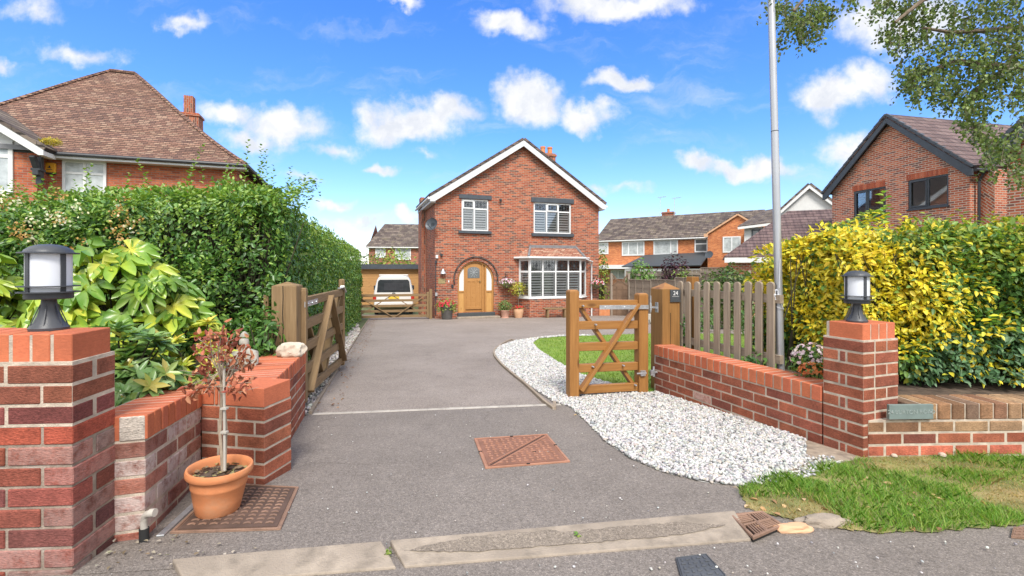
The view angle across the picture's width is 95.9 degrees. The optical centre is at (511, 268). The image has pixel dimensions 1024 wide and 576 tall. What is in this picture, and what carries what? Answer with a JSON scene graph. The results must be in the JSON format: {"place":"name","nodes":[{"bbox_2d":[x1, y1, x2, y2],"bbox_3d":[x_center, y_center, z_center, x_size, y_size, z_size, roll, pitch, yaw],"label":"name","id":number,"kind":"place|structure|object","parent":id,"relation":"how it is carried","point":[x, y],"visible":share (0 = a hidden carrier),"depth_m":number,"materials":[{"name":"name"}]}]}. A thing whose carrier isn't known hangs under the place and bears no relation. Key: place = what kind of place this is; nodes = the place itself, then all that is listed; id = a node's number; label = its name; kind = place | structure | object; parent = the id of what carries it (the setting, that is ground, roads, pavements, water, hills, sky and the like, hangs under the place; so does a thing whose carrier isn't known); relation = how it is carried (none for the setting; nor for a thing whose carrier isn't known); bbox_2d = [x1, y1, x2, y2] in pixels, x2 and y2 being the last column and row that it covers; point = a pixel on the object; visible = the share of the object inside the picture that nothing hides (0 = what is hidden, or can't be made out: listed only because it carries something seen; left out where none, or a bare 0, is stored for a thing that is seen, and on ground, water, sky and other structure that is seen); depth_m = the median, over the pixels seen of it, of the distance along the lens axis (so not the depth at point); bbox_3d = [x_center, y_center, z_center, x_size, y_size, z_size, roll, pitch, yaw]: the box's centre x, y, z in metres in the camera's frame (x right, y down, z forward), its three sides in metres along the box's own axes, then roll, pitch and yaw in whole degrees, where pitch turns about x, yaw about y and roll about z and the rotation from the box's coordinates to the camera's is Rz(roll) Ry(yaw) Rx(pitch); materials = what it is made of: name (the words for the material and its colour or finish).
{"place":"outdoors","nodes":[
{"label":"outdoors","id":0,"kind":"place"},
{"bbox_2d":[191,361,226,459],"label":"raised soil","id":1,"kind":"structure","parent":0,"point":[201,418],"depth_m":2.62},
{"bbox_2d":[0,254,32,327],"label":"fatsia","id":2,"kind":"object","parent":1,"relation":"on","point":[9,296],"visible":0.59,"depth_m":3.15,"materials":[{"name":"green plant"}]},
{"bbox_2d":[16,237,221,362],"bbox_3d":[-2.788,0.312,3.214,1.300,1.066,0.903,0,0,0],"label":"fatsia","id":3,"kind":"object","parent":1,"relation":"on","point":[168,298],"visible":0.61,"depth_m":3.06,"materials":[{"name":"green plant"}]},
{"bbox_2d":[90,318,212,406],"bbox_3d":[-2.132,0.570,2.499,0.936,0.582,0.808,0,0,0],"label":"rhododendron","id":4,"kind":"object","parent":1,"relation":"on","point":[135,377],"visible":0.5,"depth_m":2.48,"materials":[{"name":"green plant"}]},
{"bbox_2d":[147,315,237,379],"bbox_3d":[-2.090,0.593,3.054,0.583,0.568,0.499,0,0,-12],"label":"choisya","id":5,"kind":"object","parent":1,"relation":"on","point":[186,362],"visible":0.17,"depth_m":3.03,"materials":[{"name":"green plant"}]},
{"bbox_2d":[227,331,258,371],"bbox_3d":[-1.890,0.627,3.260,0.310,0.367,0.310,0,0,0],"label":"stone statue","id":6,"kind":"object","parent":1,"relation":"on","point":[244,340],"visible":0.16,"depth_m":3.23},
{"bbox_2d":[245,301,286,356],"bbox_3d":[-2.008,0.642,3.720,0.391,0.752,0.282,0,0,0],"label":"shrub","id":7,"kind":"object","parent":1,"relation":"on","point":[269,342],"visible":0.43,"depth_m":3.69,"materials":[{"name":"green plant"}]},
{"bbox_2d":[305,323,359,413],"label":"grey gravel","id":8,"kind":"structure","parent":0,"point":[348,338],"depth_m":7.32,"materials":[{"name":"gravel"}]},
{"bbox_2d":[365,224,417,263],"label":"semi detached house","id":9,"kind":"structure","parent":0,"point":[402,237],"depth_m":46.68,"materials":[{"name":"brick"}]},
{"bbox_2d":[395,248,410,259],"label":"window","id":10,"kind":"structure","parent":9,"relation":"in","point":[408,251],"depth_m":46.36,"materials":[{"name":"glass"}]},
{"bbox_2d":[0,0,1023,263],"label":"sky","id":11,"kind":"structure","parent":0,"point":[386,103],"materials":[{"name":"blue"}]},
{"bbox_2d":[305,307,752,415],"bbox_3d":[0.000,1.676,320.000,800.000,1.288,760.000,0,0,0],"label":"ground","id":12,"kind":"structure","parent":0,"point":[362,322],"depth_m":23.69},
{"bbox_2d":[0,327,114,575],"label":"brick pier","id":13,"kind":"structure","parent":12,"relation":"on","point":[57,448],"depth_m":1.69,"materials":[{"name":"brick"}]},
{"bbox_2d":[15,244,80,331],"bbox_3d":[-1.825,0.073,1.820,0.185,0.338,0.185,0,0,43],"label":"pier lamp","id":14,"kind":"object","parent":13,"relation":"on","point":[48,275],"visible":1,"depth_m":1.78,"materials":[{"name":"plastic"}]},
{"bbox_2d":[0,68,274,204],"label":"neighbour house","id":15,"kind":"structure","parent":12,"relation":"on","point":[112,125],"depth_m":15.54,"materials":[{"name":"tile"}]},
{"bbox_2d":[0,140,13,194],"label":"window","id":16,"kind":"structure","parent":15,"relation":"in","point":[6,155],"depth_m":13.61,"materials":[{"name":"white paint"}]},
{"bbox_2d":[38,137,62,146],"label":"moss","id":17,"kind":"object","parent":15,"relation":"on","point":[47,141],"visible":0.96,"depth_m":13.92,"materials":[{"name":"yellow plant"}]},
{"bbox_2d":[62,160,106,193],"bbox_3d":[-13.512,-2.871,14.599,1.117,1.034,0.060,0,0,-19],"label":"window","id":18,"kind":"structure","parent":15,"relation":"in","point":[71,170],"depth_m":14.57,"materials":[{"name":"white paint"}]},
{"bbox_2d":[113,352,305,541],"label":"garden wall","id":19,"kind":"structure","parent":12,"relation":"on","point":[157,443],"depth_m":2.42,"materials":[{"name":"brick"}]},
{"bbox_2d":[276,342,306,357],"bbox_3d":[-1.726,0.640,3.623,0.227,0.105,0.158,0,0,0],"label":"rock","id":20,"kind":"object","parent":19,"relation":"on","point":[290,349],"visible":1,"depth_m":3.57,"materials":[{"name":"stone"}]},
{"bbox_2d":[271,282,302,352],"bbox_3d":[-1.955,0.709,4.019,0.200,1.186,0.202,0,0,-10],"label":"gate post","id":21,"kind":"object","parent":12,"relation":"on","point":[286,297],"visible":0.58,"depth_m":3.93,"materials":[{"name":"wood"}]},
{"bbox_2d":[301,279,346,402],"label":"drive gate","id":22,"kind":"structure","parent":21,"relation":"attached to","point":[321,349],"depth_m":4.92,"materials":[{"name":"wood"}]},
{"bbox_2d":[308,318,369,413],"bbox_3d":[-3.956,1.709,11.982,0.054,0.981,16.702,0,0,-15],"label":"timber edging","id":23,"kind":"object","parent":12,"relation":"on","point":[317,400],"visible":0.5,"depth_m":5.04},
{"bbox_2d":[360,264,417,304],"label":"shed","id":24,"kind":"structure","parent":12,"relation":"on","point":[370,274],"depth_m":27.59,"materials":[{"name":"wood"}]},
{"bbox_2d":[365,247,416,263],"bbox_3d":[-7.731,0.614,29.963,4.200,4.066,3.406,0,0,0],"label":"shrub","id":25,"kind":"object","parent":12,"relation":"on","point":[397,259],"visible":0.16,"depth_m":29.70,"materials":[{"name":"green plant"}]},
{"bbox_2d":[373,274,413,313],"bbox_3d":[-6.332,1.299,24.783,2.160,1.990,4.700,0,0,-14],"label":"camper van","id":26,"kind":"object","parent":12,"relation":"on","point":[393,283],"visible":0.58,"depth_m":22.59,"materials":[{"name":"white metal"}]},
{"bbox_2d":[73,405,769,573],"bbox_3d":[-1.023,1.192,2.910,4.656,0.146,2.315,0,0,-9],"label":"pavement crossover","id":27,"kind":"object","parent":12,"relation":"on","point":[406,463],"visible":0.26,"depth_m":2.43,"materials":[{"name":"asphalt"}]},
{"bbox_2d":[139,508,157,542],"bbox_3d":[-1.511,1.075,1.916,0.074,0.160,0.036,0,0,11],"label":"waste pipe","id":28,"kind":"object","parent":27,"relation":"on","point":[144,529],"visible":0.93,"depth_m":1.91,"materials":[{"name":"plastic"}]},
{"bbox_2d":[156,504,192,536],"bbox_3d":[-1.517,1.138,2.112,0.030,0.026,0.338,0,0,-11],"label":"metal strip","id":29,"kind":"object","parent":27,"relation":"on","point":[174,522],"visible":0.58,"depth_m":2.06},
{"bbox_2d":[95,534,255,569],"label":"fallen leaves","id":30,"kind":"object","parent":27,"relation":"on","point":[123,552],"visible":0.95,"depth_m":1.81,"materials":[{"name":"brown plant"}]},
{"bbox_2d":[170,484,298,533],"bbox_3d":[-1.281,1.144,2.244,0.457,0.040,0.579,0,0,-11],"label":"manhole cover","id":31,"kind":"object","parent":27,"relation":"on","point":[264,507],"visible":0.7,"depth_m":2.12,"materials":[{"name":"metal"}]},
{"bbox_2d":[184,454,253,518],"bbox_3d":[-1.375,1.029,2.167,0.278,0.209,0.278,3,0,0],"label":"terracotta pot","id":32,"kind":"object","parent":31,"relation":"on","point":[212,497],"visible":0.95,"depth_m":2.09,"materials":[{"name":"ceramic"}]},
{"bbox_2d":[176,318,260,471],"bbox_3d":[-1.389,0.589,2.148,0.447,0.731,0.310,0,0,0],"label":"young tree","id":33,"kind":"object","parent":32,"relation":"in","point":[223,373],"visible":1,"depth_m":2.14,"materials":[{"name":"brown plant"}]},
{"bbox_2d":[192,463,246,477],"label":"leaf litter","id":34,"kind":"object","parent":32,"relation":"on","point":[219,469],"visible":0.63,"depth_m":2.18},
{"bbox_2d":[474,434,569,468],"bbox_3d":[0.048,1.189,3.029,0.536,0.048,0.564,0,0,-11],"label":"manhole cover","id":35,"kind":"object","parent":27,"relation":"on","point":[511,451],"visible":1,"depth_m":2.98,"materials":[{"name":"red metal"}]},
{"bbox_2d":[732,511,780,541],"bbox_3d":[1.077,1.125,2.021,0.207,0.034,0.201,0,0,-11],"label":"drain grate","id":36,"kind":"object","parent":27,"relation":"on","point":[748,522],"visible":0.98,"depth_m":2.02,"materials":[{"name":"metal"}]},
{"bbox_2d":[173,511,751,575],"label":"kerb","id":37,"kind":"structure","parent":12,"relation":"on","point":[340,559],"depth_m":1.80,"materials":[{"name":"concrete"}]},
{"bbox_2d":[404,522,724,551],"bbox_3d":[0.255,1.111,1.919,1.372,0.013,0.108,0,0,-8],"label":"kerb channel","id":38,"kind":"object","parent":37,"relation":"on","point":[548,537],"visible":1,"depth_m":1.91,"materials":[{"name":"concrete"}]},
{"bbox_2d":[415,138,607,318],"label":"brick house","id":39,"kind":"structure","parent":12,"relation":"on","point":[525,211],"depth_m":20.50,"materials":[{"name":"brick"}]},
{"bbox_2d":[465,264,481,308],"bbox_3d":[-1.658,0.785,20.005,0.723,1.985,0.118,0,0,-19],"label":"door","id":40,"kind":"structure","parent":39,"relation":"in","point":[473,272],"depth_m":20.03,"materials":[{"name":"brown wood"}]},
{"bbox_2d":[458,194,491,233],"bbox_3d":[-1.603,-2.335,19.978,1.478,1.681,0.251,0,0,-19],"label":"window","id":41,"kind":"structure","parent":39,"relation":"in","point":[470,198],"depth_m":19.99,"materials":[{"name":"white plastic"}]},
{"bbox_2d":[514,245,589,317],"bbox_3d":[1.877,0.656,20.832,3.610,3.396,1.839,0,0,0],"label":"bay window","id":42,"kind":"structure","parent":39,"relation":"in","point":[533,304],"depth_m":20.58,"materials":[{"name":"brick"}]},
{"bbox_2d":[531,197,573,236],"bbox_3d":[1.861,-2.329,21.165,2.122,1.759,0.251,0,0,-19],"label":"window","id":43,"kind":"structure","parent":39,"relation":"in","point":[547,201],"depth_m":21.19,"materials":[{"name":"white plastic"}]},
{"bbox_3d":[-0.209,0.595,20.122,0.400,0.572,0.400,0,0,0],"label":"hanging basket","id":44,"kind":"object","parent":39,"relation":"hanging from","visible":0},
{"bbox_2d":[498,278,514,288],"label":"basket flowers","id":45,"kind":"object","parent":44,"relation":"in","point":[511,281],"visible":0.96,"depth_m":20.02,"materials":[{"name":"pink plant"}]},
{"bbox_2d":[493,339,555,409],"bbox_3d":[-0.017,1.441,7.182,0.529,0.427,6.231,0,0,-3],"label":"timber edging","id":46,"kind":"object","parent":12,"relation":"on","point":[536,394],"visible":0.6,"depth_m":5.20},
{"bbox_2d":[599,244,609,299],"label":"shrub","id":47,"kind":"object","parent":12,"relation":"on","point":[602,297],"visible":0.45,"depth_m":22.26,"materials":[{"name":"green plant"}]},
{"bbox_2d":[600,273,629,315],"bbox_3d":[4.724,1.319,22.313,1.926,2.162,0.154,0,0,19],"label":"trellis fence","id":48,"kind":"object","parent":12,"relation":"on","point":[618,289],"visible":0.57,"depth_m":22.17,"materials":[{"name":"wood"}]},
{"bbox_2d":[625,258,656,283],"bbox_3d":[6.739,0.912,24.218,1.822,3.196,1.467,0,0,0],"label":"shrub","id":49,"kind":"object","parent":12,"relation":"on","point":[636,271],"visible":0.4,"depth_m":24.06,"materials":[{"name":"green plant"}]},
{"bbox_2d":[495,334,807,486],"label":"white gravel","id":50,"kind":"structure","parent":12,"relation":"on","point":[545,371],"depth_m":3.42,"materials":[{"name":"gravel"}]},
{"bbox_2d":[651,283,679,387],"bbox_3d":[1.652,0.753,4.979,0.215,1.199,0.217,0,0,-17],"label":"gate post","id":51,"kind":"object","parent":12,"relation":"on","point":[665,324],"visible":0.6,"depth_m":4.89,"materials":[{"name":"wood"}]},
{"bbox_2d":[566,289,657,396],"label":"drive gate","id":52,"kind":"structure","parent":51,"relation":"attached to","point":[638,306],"depth_m":4.66,"materials":[{"name":"wood"}]},
{"bbox_2d":[670,290,679,301],"bbox_3d":[1.726,0.292,4.880,0.124,0.132,0.014,0,0,-17],"label":"number sign","id":53,"kind":"object","parent":51,"relation":"attached to","point":[674,295],"visible":1,"depth_m":4.87,"materials":[{"name":"stone"}]},
{"bbox_2d":[656,251,696,279],"bbox_3d":[8.933,0.962,25.146,2.156,3.804,1.742,0,0,0],"label":"shrub","id":54,"kind":"object","parent":12,"relation":"on","point":[676,267],"visible":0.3,"depth_m":25.01,"materials":[{"name":"purple plant"}]},
{"bbox_2d":[625,267,728,282],"bbox_3d":[9.092,1.138,24.592,0.414,2.556,6.923,0,0,-42],"label":"board fence","id":55,"kind":"object","parent":12,"relation":"on","point":[692,273],"visible":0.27,"depth_m":24.47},
{"bbox_2d":[599,196,765,283],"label":"terraced house","id":56,"kind":"structure","parent":12,"relation":"on","point":[697,241],"depth_m":40.66,"materials":[{"name":"orange brick"}]},
{"bbox_2d":[611,270,624,278],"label":"window","id":57,"kind":"structure","parent":56,"relation":"in","point":[619,274],"depth_m":42.85,"materials":[{"name":"glass"}]},
{"bbox_2d":[622,241,644,255],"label":"window","id":58,"kind":"structure","parent":56,"relation":"in","point":[636,248],"depth_m":42.09,"materials":[{"name":"glass"}]},
{"bbox_2d":[653,240,677,254],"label":"window","id":59,"kind":"structure","parent":56,"relation":"in","point":[660,246],"depth_m":40.46,"materials":[{"name":"glass"}]},
{"bbox_2d":[695,239,707,251],"bbox_3d":[15.902,-1.918,38.806,1.052,1.137,0.060,0,0,34],"label":"window","id":60,"kind":"structure","parent":56,"relation":"in","point":[701,245],"depth_m":38.79,"materials":[{"name":"white plastic"}]},
{"bbox_2d":[723,236,740,252],"bbox_3d":[17.320,-1.876,36.395,1.298,1.266,0.060,0,0,34],"label":"window","id":61,"kind":"structure","parent":56,"relation":"in","point":[730,243],"depth_m":36.44,"materials":[{"name":"glass"}]},
{"bbox_2d":[628,270,750,322],"bbox_3d":[6.557,1.203,18.030,0.343,2.270,7.395,0,0,-16],"label":"panel fence","id":62,"kind":"object","parent":12,"relation":"on","point":[639,286],"visible":0.27,"depth_m":19.88,"materials":[{"name":"wood"}]},
{"bbox_2d":[683,310,712,331],"bbox_3d":[5.164,1.442,12.559,1.009,0.733,0.831,0,0,-37],"label":"shrub","id":63,"kind":"object","parent":12,"relation":"on","point":[711,320],"visible":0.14,"depth_m":12.48,"materials":[{"name":"green plant"}]},
{"bbox_2d":[700,262,754,328],"bbox_3d":[6.404,0.864,13.598,1.657,2.135,1.574,0,0,-33],"label":"shrub","id":64,"kind":"object","parent":12,"relation":"on","point":[737,278],"visible":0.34,"depth_m":13.49,"materials":[{"name":"green plant"}]},
{"bbox_2d":[654,344,822,443],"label":"garden wall","id":65,"kind":"structure","parent":12,"relation":"on","point":[790,402],"depth_m":3.76,"materials":[{"name":"brick"}]},
{"bbox_2d":[723,209,831,316],"bbox_3d":[14.480,-0.267,22.606,7.500,5.165,8.050,0,0,24],"label":"bungalow","id":66,"kind":"object","parent":12,"relation":"on","point":[793,223],"visible":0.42,"depth_m":21.13,"materials":[{"name":"tile"}]},
{"bbox_2d":[738,183,831,241],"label":"white house","id":67,"kind":"structure","parent":12,"relation":"on","point":[807,196],"depth_m":30.58,"materials":[{"name":"paint"}]},
{"bbox_2d":[732,440,866,488],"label":"soil","id":68,"kind":"structure","parent":12,"relation":"on","point":[814,449],"depth_m":2.96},
{"bbox_2d":[823,320,897,457],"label":"brick pier","id":69,"kind":"structure","parent":12,"relation":"on","point":[860,375],"depth_m":2.96,"materials":[{"name":"brick"}]},
{"bbox_2d":[840,270,874,322],"bbox_3d":[2.268,0.183,3.035,0.185,0.338,0.185,0,0,31],"label":"pier lamp","id":70,"kind":"object","parent":69,"relation":"on","point":[856,288],"visible":1,"depth_m":2.99,"materials":[{"name":"plastic"}]},
{"bbox_2d":[737,448,1023,533],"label":"verge","id":71,"kind":"structure","parent":12,"relation":"on","point":[819,506],"depth_m":2.34,"materials":[{"name":"plant"}]},
{"bbox_2d":[794,513,852,528],"bbox_3d":[1.393,1.127,2.060,0.256,0.043,0.096,0,0,0],"label":"kerb stone","id":72,"kind":"object","parent":71,"relation":"on","point":[823,520],"visible":0.88,"depth_m":2.04,"materials":[{"name":"stone"}]},
{"bbox_2d":[741,477,968,530],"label":"fallen leaves","id":73,"kind":"object","parent":71,"relation":"on","point":[784,505],"visible":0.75,"depth_m":2.21,"materials":[{"name":"brown plant"}]},
{"bbox_2d":[756,0,1023,197],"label":"birch tree","id":74,"kind":"object","parent":12,"relation":"on","point":[1008,69],"visible":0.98,"depth_m":4.26,"materials":[{"name":"green plant"}]},
{"bbox_2d":[785,368,1023,394],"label":"raised soil","id":75,"kind":"structure","parent":12,"relation":"on","point":[944,388],"depth_m":3.35,"materials":[{"name":"soil"}]},
{"bbox_2d":[740,349,766,365],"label":"creeper","id":76,"kind":"object","parent":75,"relation":"on","point":[750,358],"visible":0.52,"depth_m":4.01,"materials":[{"name":"green plant"}]},
{"bbox_2d":[767,0,784,369],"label":"flagpole","id":77,"kind":"object","parent":75,"relation":"on","point":[777,250],"visible":0.98,"depth_m":3.91,"materials":[{"name":"silver metal"}]},
{"bbox_2d":[785,337,822,378],"bbox_3d":[2.294,0.716,3.550,0.315,0.361,0.257,0,0,0],"label":"flowering shrub","id":78,"kind":"object","parent":75,"relation":"on","point":[805,355],"visible":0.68,"depth_m":3.53,"materials":[{"name":"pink plant"}]},
{"bbox_2d":[794,359,822,378],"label":"bedding plant","id":79,"kind":"object","parent":75,"relation":"on","point":[808,372],"visible":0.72,"depth_m":3.40,"materials":[{"name":"orange plant"}]},
{"bbox_2d":[741,190,1023,387],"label":"golden hedge","id":80,"kind":"object","parent":75,"relation":"on","point":[949,303],"visible":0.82,"depth_m":3.40,"materials":[{"name":"yellow plant"}]},
{"bbox_2d":[821,113,1010,236],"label":"new house","id":81,"kind":"structure","parent":12,"relation":"on","point":[913,166],"depth_m":17.11,"materials":[{"name":"brick"}]},
{"bbox_2d":[852,181,885,218],"bbox_3d":[14.265,-2.691,18.437,0.140,1.397,1.395,0,0,-13],"label":"window","id":82,"kind":"structure","parent":81,"relation":"in","point":[868,186],"depth_m":18.52,"materials":[{"name":"black glass"}]},
{"bbox_2d":[906,167,949,210],"bbox_3d":[14.728,-2.776,16.366,0.140,1.350,1.388,0,0,-13],"label":"window","id":83,"kind":"structure","parent":81,"relation":"in","point":[934,173],"depth_m":16.38,"materials":[{"name":"black glass"}]},
{"bbox_2d":[868,394,1023,456],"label":"boundary wall","id":84,"kind":"structure","parent":12,"relation":"on","point":[981,423],"depth_m":2.92,"materials":[{"name":"brick"}]},
{"bbox_2d":[887,404,934,419],"bbox_3d":[2.492,0.897,2.887,0.302,0.092,0.025,0,0,-2],"label":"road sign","id":85,"kind":"object","parent":84,"relation":"attached to","point":[908,411],"visible":1,"depth_m":2.88,"materials":[{"name":"metal"}]},
{"bbox_2d":[991,115,1023,227],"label":"brick house","id":86,"kind":"structure","parent":12,"relation":"on","point":[1015,205],"depth_m":12.31,"materials":[{"name":"brown brick"}]},
{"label":"soil bed","id":87,"kind":"structure","parent":12,"relation":"on","visible":0},
{"bbox_2d":[0,139,362,363],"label":"privet hedge","id":88,"kind":"object","parent":87,"relation":"on","point":[239,251],"visible":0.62,"depth_m":4.14,"materials":[{"name":"green plant"}]},
{"bbox_2d":[263,295,268,354],"bbox_3d":[-2.138,0.746,4.160,0.181,1.012,0.035,0,0,-27],"label":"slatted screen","id":89,"kind":"object","parent":87,"relation":"on","point":[266,302],"visible":0.14,"depth_m":4.12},
{"bbox_2d":[313,315,752,413],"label":"driveway","id":90,"kind":"structure","parent":0,"point":[402,363],"depth_m":6.65,"materials":[{"name":"asphalt"}]},
{"bbox_2d":[429,289,431,318],"bbox_3d":[-3.391,1.526,19.222,0.120,1.300,0.120,0,0,-19],"label":"gate post","id":91,"kind":"object","parent":90,"relation":"on","point":[430,303],"visible":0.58,"depth_m":19.16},
{"bbox_2d":[358,292,428,317],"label":"side gate","id":92,"kind":"structure","parent":91,"relation":"attached to","point":[426,305],"depth_m":18.74,"materials":[{"name":"wood"}]},
{"bbox_2d":[312,403,564,414],"bbox_3d":[-0.590,1.279,4.118,2.250,0.076,0.058,0,0,-9],"label":"drive edging strip","id":93,"kind":"object","parent":90,"relation":"on","point":[500,406],"visible":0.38,"depth_m":4.09,"materials":[{"name":"concrete"}]},
{"bbox_2d":[441,305,453,319],"bbox_3d":[-2.649,1.801,18.810,0.540,0.560,0.540,0,0,0],"label":"plant pot","id":94,"kind":"object","parent":90,"relation":"on","point":[446,314],"visible":0.82,"depth_m":18.61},
{"bbox_2d":[434,298,457,312],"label":"trailing plant","id":95,"kind":"object","parent":94,"relation":"in","point":[446,302],"visible":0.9,"depth_m":18.65,"materials":[{"name":"red plant"}]},
{"bbox_2d":[500,310,509,317],"bbox_3d":[-0.304,1.974,19.931,0.400,0.340,0.400,0,0,0],"label":"plant pot","id":96,"kind":"object","parent":90,"relation":"on","point":[504,313],"visible":0.87,"depth_m":19.78,"materials":[{"name":"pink ceramic"}]},
{"bbox_2d":[496,300,511,310],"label":"leafy plant","id":97,"kind":"object","parent":96,"relation":"in","point":[507,303],"visible":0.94,"depth_m":19.84,"materials":[{"name":"green plant"}]},
{"bbox_2d":[513,308,523,317],"bbox_3d":[0.282,1.952,20.079,0.450,0.400,0.450,0,0,0],"label":"plant pot","id":98,"kind":"object","parent":90,"relation":"on","point":[518,313],"visible":0.88,"depth_m":19.91,"materials":[{"name":"ceramic"}]},
{"bbox_2d":[508,280,527,305],"bbox_3d":[0.209,1.143,20.106,0.788,1.258,0.673,0,0,-31],"label":"standard tree","id":99,"kind":"object","parent":98,"relation":"in","point":[520,287],"visible":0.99,"depth_m":20.01,"materials":[{"name":"yellow plant"}]},
{"bbox_2d":[543,308,565,317],"bbox_3d":[1.908,1.944,20.134,1.151,0.460,0.260,0,0,-21],"label":"garden bench","id":100,"kind":"object","parent":90,"relation":"on","point":[548,309],"visible":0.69,"depth_m":20.04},
{"bbox_2d":[47,514,1023,575],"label":"road","id":101,"kind":"structure","parent":0,"point":[964,552],"depth_m":1.78,"materials":[{"name":"asphalt"}]},
{"bbox_2d":[676,553,726,575],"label":"stopcock cover","id":102,"kind":"object","parent":101,"relation":"on","point":[704,564],"visible":1,"depth_m":1.72,"materials":[{"name":"metal"}]},
{"bbox_2d":[466,541,1018,574],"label":"road crumbs","id":103,"kind":"object","parent":101,"relation":"on","point":[750,571],"visible":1,"depth_m":1.75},
{"bbox_2d":[773,522,813,533],"bbox_3d":[1.218,1.127,2.001,0.192,0.036,0.054,0,0,0],"label":"kerb stone","id":104,"kind":"object","parent":101,"relation":"on","point":[793,527],"visible":0.92,"depth_m":1.99,"materials":[{"name":"stone"}]},
{"bbox_2d":[1011,527,1023,538],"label":"drain cover","id":105,"kind":"object","parent":101,"relation":"on","point":[1017,532],"visible":1,"depth_m":1.96,"materials":[{"name":"metal"}]},
{"bbox_2d":[533,333,786,391],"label":"lawn","id":106,"kind":"structure","parent":0,"point":[599,353],"depth_m":8.07,"materials":[{"name":"plant"}]},
{"bbox_2d":[677,277,783,367],"bbox_3d":[2.086,0.699,4.469,0.162,1.218,1.236,0,0,-20],"label":"picket fence","id":107,"kind":"object","parent":106,"relation":"on","point":[692,292],"visible":0.81,"depth_m":4.35,"materials":[{"name":"wood"}]},
{"bbox_2d":[731,309,754,334],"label":"shrub","id":108,"kind":"object","parent":106,"relation":"on","point":[742,322],"visible":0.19,"depth_m":11.38,"materials":[{"name":"green plant"}]},
{"bbox_2d":[753,455,842,484],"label":"scattered gravel","id":109,"kind":"structure","parent":0,"point":[804,470],"depth_m":2.70,"materials":[{"name":"gravel"}]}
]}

